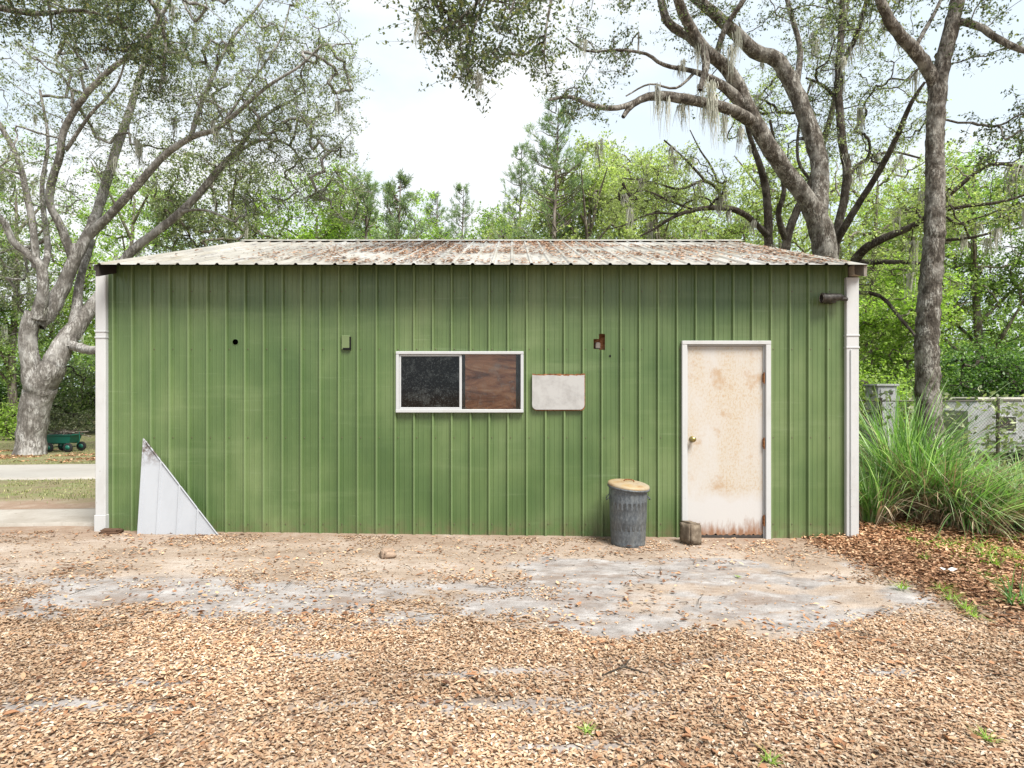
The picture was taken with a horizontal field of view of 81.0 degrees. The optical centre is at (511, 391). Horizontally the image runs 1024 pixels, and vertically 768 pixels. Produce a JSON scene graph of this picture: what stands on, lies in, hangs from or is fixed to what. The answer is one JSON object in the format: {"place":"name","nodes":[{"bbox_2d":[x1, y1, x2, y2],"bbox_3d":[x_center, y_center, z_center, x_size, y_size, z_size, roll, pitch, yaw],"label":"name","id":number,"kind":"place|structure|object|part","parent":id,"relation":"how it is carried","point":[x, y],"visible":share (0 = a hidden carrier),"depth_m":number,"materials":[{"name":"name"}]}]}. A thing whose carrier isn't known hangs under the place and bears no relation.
{"place":"outdoors","nodes":[
{"label":"outdoors","id":0,"kind":"place"},
{"bbox_2d":[0,464,94,479],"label":"driveway","id":1,"kind":"structure","parent":0,"point":[50,471],"depth_m":13.45,"materials":[{"name":"concrete"}]},
{"bbox_2d":[0,436,94,503],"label":"lawn grass","id":2,"kind":"structure","parent":0,"point":[79,482],"depth_m":11.15,"materials":[{"name":"green plant"}]},
{"bbox_2d":[0,405,1023,767],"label":"ground","id":3,"kind":"structure","parent":0,"point":[786,593],"depth_m":4.46,"materials":[{"name":"beige gravel"}]},
{"bbox_2d":[0,391,19,440],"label":"bush","id":4,"kind":"object","parent":3,"relation":"on","point":[8,425],"visible":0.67,"depth_m":29.77,"materials":[{"name":"green plant"}]},
{"bbox_2d":[0,143,64,372],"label":"broadleaf tree","id":5,"kind":"object","parent":3,"relation":"on","point":[15,263],"visible":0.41,"depth_m":32.29,"materials":[{"name":"green plant"}]},
{"bbox_2d":[0,345,87,431],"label":"bush","id":6,"kind":"object","parent":3,"relation":"on","point":[5,390],"visible":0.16,"depth_m":38.15,"materials":[{"name":"green plant"}]},
{"bbox_2d":[0,449,94,462],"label":"leaf scatter","id":7,"kind":"object","parent":3,"relation":"on","point":[20,456],"visible":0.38,"depth_m":19.27,"materials":[{"name":"brown plant"}]},
{"bbox_2d":[0,508,94,526],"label":"slab","id":8,"kind":"structure","parent":3,"relation":"on","point":[43,517],"depth_m":6.94,"materials":[{"name":"concrete"}]},
{"bbox_2d":[1,356,94,432],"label":"bush","id":9,"kind":"object","parent":3,"relation":"on","point":[72,396],"visible":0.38,"depth_m":36.80,"materials":[{"name":"green plant"}]},
{"bbox_2d":[1,406,94,433],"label":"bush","id":10,"kind":"object","parent":3,"relation":"on","point":[64,415],"visible":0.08,"depth_m":35.57,"materials":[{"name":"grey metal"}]},
{"bbox_2d":[0,121,115,436],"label":"broadleaf tree","id":11,"kind":"object","parent":3,"relation":"on","point":[9,377],"visible":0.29,"depth_m":32.97,"materials":[{"name":"green plant"}]},
{"bbox_2d":[47,432,85,451],"bbox_3d":[-16.480,1.828,22.080,1.141,0.721,0.770,0,0,0],"label":"garden cart","id":12,"kind":"object","parent":3,"relation":"on","point":[63,442],"visible":0.81,"depth_m":21.83,"materials":[{"name":"teal metal"}]},
{"bbox_2d":[47,428,90,436],"bbox_3d":[-16.537,1.515,22.110,1.929,0.394,0.566,0,0,-10],"label":"branch pile","id":13,"kind":"object","parent":12,"relation":"in","point":[66,432],"visible":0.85,"depth_m":22.08,"materials":[{"name":"wood"}]},
{"bbox_2d":[66,353,94,421],"bbox_3d":[-24.924,-0.030,38.413,7.035,7.289,5.831,0,0,0],"label":"bush","id":14,"kind":"object","parent":3,"relation":"on","point":[93,395],"visible":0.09,"depth_m":37.33,"materials":[{"name":"green plant"}]},
{"bbox_2d":[0,0,213,120],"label":"overhanging oak","id":15,"kind":"object","parent":3,"relation":"on","point":[126,24],"visible":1,"depth_m":10.12,"materials":[{"name":"green plant"}]},
{"bbox_2d":[99,528,123,533],"bbox_3d":[-4.225,1.466,6.332,0.229,0.058,0.116,0,0,-5],"label":"clod","id":16,"kind":"object","parent":3,"relation":"on","point":[111,530],"visible":0.98,"depth_m":6.30,"materials":[{"name":"brown soil"}]},
{"bbox_2d":[29,153,211,372],"bbox_3d":[-21.772,-5.513,34.103,7.807,16.466,9.091,0,0,13],"label":"broadleaf tree","id":17,"kind":"object","parent":3,"relation":"on","point":[114,238],"visible":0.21,"depth_m":33.30,"materials":[{"name":"green plant"}]},
{"bbox_2d":[137,438,218,534],"bbox_3d":[-3.514,0.996,6.352,0.859,1.018,0.124,0,0,0],"label":"metal offcut","id":18,"kind":"object","parent":3,"relation":"on","point":[167,505],"visible":0.92,"depth_m":6.34,"materials":[{"name":"white metal"}]},
{"bbox_2d":[0,0,385,455],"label":"oak tree","id":19,"kind":"object","parent":3,"relation":"on","point":[40,380],"visible":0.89,"depth_m":20.74,"materials":[{"name":"grey plant"}]},
{"bbox_2d":[128,127,289,255],"bbox_3d":[-14.283,-5.330,28.768,7.477,15.824,9.198,0,0,-23],"label":"broadleaf tree","id":20,"kind":"object","parent":3,"relation":"on","point":[192,218],"visible":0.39,"depth_m":27.70,"materials":[{"name":"green plant"}]},
{"bbox_2d":[229,154,376,241],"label":"broadleaf tree","id":21,"kind":"object","parent":3,"relation":"on","point":[333,230],"visible":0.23,"depth_m":28.45,"materials":[{"name":"green plant"}]},
{"bbox_2d":[282,207,388,238],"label":"broadleaf tree","id":22,"kind":"object","parent":3,"relation":"on","point":[368,235],"visible":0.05,"depth_m":33.25,"materials":[{"name":"green plant"}]},
{"bbox_2d":[346,168,387,238],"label":"pine tree","id":23,"kind":"object","parent":3,"relation":"on","point":[368,218],"visible":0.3,"depth_m":27.71,"materials":[{"name":"green plant"}]},
{"bbox_2d":[379,548,396,558],"bbox_3d":[-1.141,1.489,5.536,0.153,0.091,0.152,0,0,-23],"label":"rock","id":24,"kind":"object","parent":3,"relation":"on","point":[388,553],"visible":1,"depth_m":5.49,"materials":[{"name":"stone"}]},
{"bbox_2d":[366,168,431,238],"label":"pine tree","id":25,"kind":"object","parent":3,"relation":"on","point":[395,227],"visible":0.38,"depth_m":23.80,"materials":[{"name":"green plant"}]},
{"bbox_2d":[354,184,444,238],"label":"broadleaf tree","id":26,"kind":"object","parent":3,"relation":"on","point":[417,201],"visible":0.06,"depth_m":35.52,"materials":[{"name":"green plant"}]},
{"bbox_2d":[405,216,471,238],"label":"broadleaf tree","id":27,"kind":"object","parent":3,"relation":"on","point":[439,230],"visible":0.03,"depth_m":38.58,"materials":[{"name":"green plant"}]},
{"bbox_2d":[420,190,459,238],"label":"pine tree","id":28,"kind":"object","parent":3,"relation":"on","point":[439,212],"visible":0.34,"depth_m":39.98,"materials":[{"name":"green plant"}]},
{"bbox_2d":[445,181,484,238],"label":"pine tree","id":29,"kind":"object","parent":3,"relation":"on","point":[458,187],"visible":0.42,"depth_m":41.80,"materials":[{"name":"green plant"}]},
{"bbox_2d":[94,239,867,538],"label":"metal shed","id":30,"kind":"structure","parent":3,"relation":"on","point":[312,394],"depth_m":6.45,"materials":[{"name":"green metal"}]},
{"bbox_2d":[396,351,523,412],"bbox_3d":[-0.559,-0.108,6.439,1.365,0.656,0.083,0,0,0],"label":"window","id":31,"kind":"structure","parent":30,"relation":"in","point":[426,381],"depth_m":6.43,"materials":[{"name":"glass"}]},
{"bbox_2d":[123,240,850,262],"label":"roof leaf litter","id":32,"kind":"object","parent":30,"relation":"on","point":[505,250],"visible":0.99,"depth_m":7.56,"materials":[{"name":"brown plant"}]},
{"bbox_2d":[688,346,764,534],"bbox_3d":[2.298,0.528,6.438,0.817,2.034,0.114,0,0,0],"label":"door","id":33,"kind":"structure","parent":30,"relation":"in","point":[726,442],"depth_m":6.45,"materials":[{"name":"paint"}]},
{"bbox_2d":[460,201,523,238],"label":"broadleaf tree","id":34,"kind":"object","parent":3,"relation":"on","point":[483,221],"visible":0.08,"depth_m":32.57,"materials":[{"name":"green plant"}]},
{"bbox_2d":[0,540,1019,767],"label":"twigs","id":35,"kind":"object","parent":3,"relation":"on","point":[526,672],"visible":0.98,"depth_m":3.64,"materials":[{"name":"brown wood"}]},
{"bbox_2d":[0,529,1023,767],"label":"leaf litter","id":36,"kind":"object","parent":3,"relation":"on","point":[981,691],"visible":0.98,"depth_m":3.10,"materials":[{"name":"brown plant"}]},
{"bbox_2d":[602,657,647,675],"bbox_3d":[0.585,1.497,3.274,0.252,0.031,0.191,0,0,-16],"label":"fallen twig","id":37,"kind":"object","parent":36,"relation":"on","point":[621,667],"visible":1,"depth_m":3.23,"materials":[{"name":"brown wood"}]},
{"bbox_2d":[0,288,1023,427],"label":"woods","id":38,"kind":"object","parent":3,"relation":"on","point":[89,357],"visible":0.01,"depth_m":43.73,"materials":[{"name":"green plant"}]},
{"bbox_2d":[493,143,549,238],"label":"pine tree","id":39,"kind":"object","parent":3,"relation":"on","point":[521,165],"visible":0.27,"depth_m":33.73,"materials":[{"name":"green plant"}]},
{"bbox_2d":[471,171,612,238],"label":"broadleaf tree","id":40,"kind":"object","parent":3,"relation":"on","point":[533,226],"visible":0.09,"depth_m":28.77,"materials":[{"name":"green plant"}]},
{"bbox_2d":[489,91,611,238],"bbox_3d":[1.774,-5.208,26.164,5.982,15.434,6.131,0,0,0],"label":"pine tree","id":41,"kind":"object","parent":3,"relation":"on","point":[557,149],"visible":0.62,"depth_m":25.83,"materials":[{"name":"green plant"}]},
{"bbox_2d":[573,720,598,734],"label":"weed","id":42,"kind":"object","parent":3,"relation":"on","point":[588,731],"visible":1,"depth_m":2.73,"materials":[{"name":"green plant"}]},
{"bbox_2d":[530,129,659,238],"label":"broadleaf tree","id":43,"kind":"object","parent":3,"relation":"on","point":[600,187],"visible":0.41,"depth_m":26.84,"materials":[{"name":"green plant"}]},
{"bbox_2d":[374,0,841,258],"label":"leaning oak","id":44,"kind":"object","parent":3,"relation":"on","point":[812,200],"visible":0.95,"depth_m":11.99,"materials":[{"name":"green plant"}]},
{"bbox_2d":[606,479,649,547],"bbox_3d":[1.187,1.221,6.136,0.447,0.667,0.430,0,0,0],"label":"trash can","id":45,"kind":"object","parent":3,"relation":"on","point":[627,498],"visible":1,"depth_m":5.99,"materials":[{"name":"metal"}]},
{"bbox_2d":[580,136,683,238],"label":"broadleaf tree","id":46,"kind":"object","parent":3,"relation":"on","point":[610,156],"visible":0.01,"depth_m":33.39,"materials":[{"name":"green plant"}]},
{"bbox_2d":[588,139,740,238],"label":"broadleaf tree","id":47,"kind":"object","parent":3,"relation":"on","point":[663,160],"visible":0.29,"depth_m":29.52,"materials":[{"name":"green plant"}]},
{"bbox_2d":[589,62,790,247],"bbox_3d":[4.535,-3.083,14.502,5.916,10.296,2.714,0,0,-30],"label":"crooked tree","id":48,"kind":"object","parent":3,"relation":"on","point":[766,231],"visible":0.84,"depth_m":14.07,"materials":[{"name":"green plant"}]},
{"bbox_2d":[680,520,701,544],"bbox_3d":[1.839,1.455,6.180,0.172,0.263,0.164,0,0,-29],"label":"concrete block","id":49,"kind":"object","parent":3,"relation":"on","point":[690,532],"depth_m":6.12,"materials":[{"name":"beige concrete"}]},
{"bbox_2d":[648,187,763,243],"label":"broadleaf tree","id":50,"kind":"object","parent":3,"relation":"on","point":[688,234],"visible":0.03,"depth_m":35.23,"materials":[{"name":"green plant"}]},
{"bbox_2d":[756,744,783,766],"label":"weed","id":51,"kind":"object","parent":3,"relation":"on","point":[774,760],"visible":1,"depth_m":2.49,"materials":[{"name":"green plant"}]},
{"bbox_2d":[681,121,860,254],"bbox_3d":[13.493,-5.325,31.197,8.877,15.937,8.923,0,0,0],"label":"broadleaf tree","id":52,"kind":"object","parent":3,"relation":"on","point":[741,229],"visible":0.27,"depth_m":29.86,"materials":[{"name":"green plant"}]},
{"bbox_2d":[753,0,881,249],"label":"twin stem tree","id":53,"kind":"object","parent":3,"relation":"on","point":[786,234],"visible":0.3,"depth_m":15.39,"materials":[{"name":"green plant"}]},
{"bbox_2d":[778,0,951,255],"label":"mossy tree","id":54,"kind":"object","parent":3,"relation":"on","point":[840,58],"visible":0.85,"depth_m":13.89,"materials":[{"name":"green plant"}]},
{"bbox_2d":[863,384,898,470],"bbox_3d":[7.760,0.824,12.623,0.475,1.978,0.515,0,0,0],"label":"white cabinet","id":55,"kind":"object","parent":3,"relation":"on","point":[881,388],"visible":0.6,"depth_m":12.40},
{"bbox_3d":[7.760,0.800,12.389,0.310,1.724,0.017,0,0,0],"label":"door","id":56,"kind":"part","parent":55,"relation":"part of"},
{"bbox_2d":[797,127,983,371],"bbox_3d":[14.960,-4.028,24.346,6.824,12.965,7.772,0,0,0],"label":"broadleaf tree","id":57,"kind":"object","parent":3,"relation":"on","point":[848,247],"visible":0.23,"depth_m":23.40,"materials":[{"name":"green plant"}]},
{"bbox_2d":[884,581,910,592],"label":"weed","id":58,"kind":"object","parent":3,"relation":"on","point":[901,586],"visible":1,"depth_m":4.76,"materials":[{"name":"green plant"}]},
{"bbox_2d":[859,358,941,462],"bbox_3d":[8.815,0.785,15.026,3.699,3.768,3.064,0,0,0],"label":"bush","id":59,"kind":"object","parent":3,"relation":"on","point":[862,381],"visible":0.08,"depth_m":14.78,"materials":[{"name":"green plant"}]},
{"bbox_2d":[794,511,1023,635],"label":"leaf mulch","id":60,"kind":"object","parent":3,"relation":"on","point":[1010,563],"visible":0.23,"depth_m":5.57,"materials":[{"name":"brown plant"}]},
{"bbox_2d":[940,567,961,570],"bbox_3d":[3.780,1.526,5.166,0.160,0.020,0.050,0,0,0],"label":"paper scrap","id":61,"kind":"object","parent":60,"relation":"on","point":[951,569],"visible":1,"depth_m":5.17,"materials":[{"name":"grey paper"}]},
{"bbox_2d":[972,536,1007,555],"bbox_3d":[4.536,1.479,5.714,0.300,0.135,0.332,0,0,14],"label":"weed","id":62,"kind":"object","parent":60,"relation":"on","point":[983,549],"visible":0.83,"depth_m":5.68,"materials":[{"name":"green plant"}]},
{"bbox_2d":[1001,545,1021,558],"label":"weed","id":63,"kind":"object","parent":60,"relation":"on","point":[1011,553],"visible":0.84,"depth_m":5.59,"materials":[{"name":"green plant"}]},
{"bbox_2d":[860,359,965,451],"bbox_3d":[11.373,0.849,17.499,3.724,3.646,3.059,0,0,0],"label":"bush","id":64,"kind":"object","parent":3,"relation":"on","point":[908,382],"visible":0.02,"depth_m":17.36,"materials":[{"name":"green plant"}]},
{"bbox_2d":[859,440,968,528],"bbox_3d":[4.382,1.006,6.989,1.880,1.010,1.654,0,0,25],"label":"grass clump","id":65,"kind":"object","parent":3,"relation":"on","point":[871,505],"visible":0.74,"depth_m":6.86,"materials":[{"name":"green plant"}]},
{"bbox_2d":[842,159,993,382],"bbox_3d":[19.443,-4.264,29.738,8.101,13.757,9.091,0,0,0],"label":"broadleaf tree","id":66,"kind":"object","parent":3,"relation":"on","point":[881,212],"visible":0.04,"depth_m":28.76,"materials":[{"name":"green plant"}]},
{"bbox_2d":[820,0,1023,458],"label":"slim tree","id":67,"kind":"object","parent":3,"relation":"on","point":[926,346],"visible":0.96,"depth_m":10.12,"materials":[{"name":"grey plant"}]},
{"bbox_2d":[859,243,990,397],"bbox_3d":[11.767,-1.243,18.933,4.925,7.076,5.110,0,0,0],"label":"broadleaf tree","id":68,"kind":"object","parent":3,"relation":"on","point":[907,307],"visible":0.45,"depth_m":18.22,"materials":[{"name":"green plant"}]},
{"bbox_2d":[850,141,1023,335],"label":"spreading tree","id":69,"kind":"object","parent":3,"relation":"on","point":[861,252],"visible":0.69,"depth_m":11.98,"materials":[{"name":"green plant"}]},
{"bbox_2d":[859,369,1022,540],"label":"grass clump","id":70,"kind":"object","parent":3,"relation":"on","point":[898,436],"visible":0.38,"depth_m":7.12,"materials":[{"name":"green plant"}]},
{"bbox_2d":[859,416,1023,547],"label":"grass clump","id":71,"kind":"object","parent":3,"relation":"on","point":[932,482],"visible":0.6,"depth_m":6.67,"materials":[{"name":"green plant"}]},
{"bbox_2d":[859,379,1023,479],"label":"chain link fence","id":72,"kind":"object","parent":3,"relation":"on","point":[1005,442],"visible":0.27,"depth_m":11.20,"materials":[{"name":"grey metal"}]},
{"bbox_2d":[930,581,954,590],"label":"weed","id":73,"kind":"object","parent":3,"relation":"on","point":[943,587],"visible":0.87,"depth_m":4.70,"materials":[{"name":"green plant"}]},
{"bbox_2d":[864,134,1023,396],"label":"broadleaf tree","id":74,"kind":"object","parent":3,"relation":"on","point":[993,285],"visible":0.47,"depth_m":22.39,"materials":[{"name":"green plant"}]},
{"bbox_2d":[865,521,1023,585],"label":"ground cover","id":75,"kind":"object","parent":3,"relation":"on","point":[978,545],"visible":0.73,"depth_m":5.91,"materials":[{"name":"green plant"}]},
{"bbox_2d":[940,588,962,600],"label":"weed","id":76,"kind":"object","parent":3,"relation":"on","point":[948,597],"visible":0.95,"depth_m":4.53,"materials":[{"name":"green plant"}]},
{"bbox_2d":[890,323,1023,457],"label":"bush","id":77,"kind":"object","parent":3,"relation":"on","point":[988,377],"visible":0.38,"depth_m":16.69,"materials":[{"name":"green plant"}]},
{"bbox_2d":[899,449,1023,552],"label":"grass clump","id":78,"kind":"object","parent":3,"relation":"on","point":[970,523],"visible":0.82,"depth_m":6.27,"materials":[{"name":"green plant"}]},
{"bbox_2d":[953,596,985,610],"bbox_3d":[3.271,1.524,4.340,0.197,0.088,0.284,0,0,-24],"label":"weed","id":79,"kind":"object","parent":3,"relation":"on","point":[965,605],"visible":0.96,"depth_m":4.34,"materials":[{"name":"green plant"}]},
{"bbox_2d":[964,604,992,620],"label":"weed","id":80,"kind":"object","parent":3,"relation":"on","point":[974,614],"visible":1,"depth_m":4.22,"materials":[{"name":"green plant"}]},
{"bbox_2d":[959,718,1006,741],"bbox_3d":[2.123,1.534,2.700,0.184,0.050,0.126,0,0,40],"label":"weed","id":81,"kind":"object","parent":3,"relation":"on","point":[984,736],"visible":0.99,"depth_m":2.71,"materials":[{"name":"green plant"}]},
{"bbox_2d":[943,397,1023,466],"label":"fence","id":82,"kind":"object","parent":3,"relation":"on","point":[983,417],"visible":0.3,"depth_m":13.60,"materials":[{"name":"metal"}]},
{"bbox_3d":[11.220,0.725,13.583,0.443,0.397,0.027,0,0,0],"label":"window","id":83,"kind":"part","parent":82,"relation":"part of","materials":[{"name":"white"}]},
{"bbox_2d":[947,443,1023,532],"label":"grass clump","id":84,"kind":"object","parent":3,"relation":"on","point":[1015,523],"visible":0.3,"depth_m":6.38,"materials":[{"name":"green plant"}]},
{"bbox_2d":[959,563,1023,605],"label":"weed","id":85,"kind":"object","parent":3,"relation":"on","point":[1010,594],"visible":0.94,"depth_m":4.50,"materials":[{"name":"green plant"}]},
{"bbox_2d":[961,332,1023,396],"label":"bush","id":86,"kind":"object","parent":3,"relation":"on","point":[1021,370],"visible":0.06,"depth_m":17.52,"materials":[{"name":"green plant"}]},
{"bbox_2d":[987,553,1005,566],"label":"weed","id":87,"kind":"object","parent":3,"relation":"on","point":[996,563],"visible":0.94,"depth_m":5.41,"materials":[{"name":"green plant"}]},
{"bbox_2d":[981,138,1023,315],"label":"broadleaf tree","id":88,"kind":"object","parent":3,"relation":"on","point":[1010,262],"visible":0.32,"depth_m":23.09,"materials":[{"name":"green plant"}]},
{"bbox_2d":[0,0,1023,395],"label":"sky","id":89,"kind":"structure","parent":0,"point":[438,136],"materials":[{"name":"white"}]},
{"bbox_2d":[860,453,1023,487],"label":"wild grass","id":90,"kind":"structure","parent":0,"point":[972,467],"depth_m":13.37,"materials":[{"name":"green plant"}]}
]}

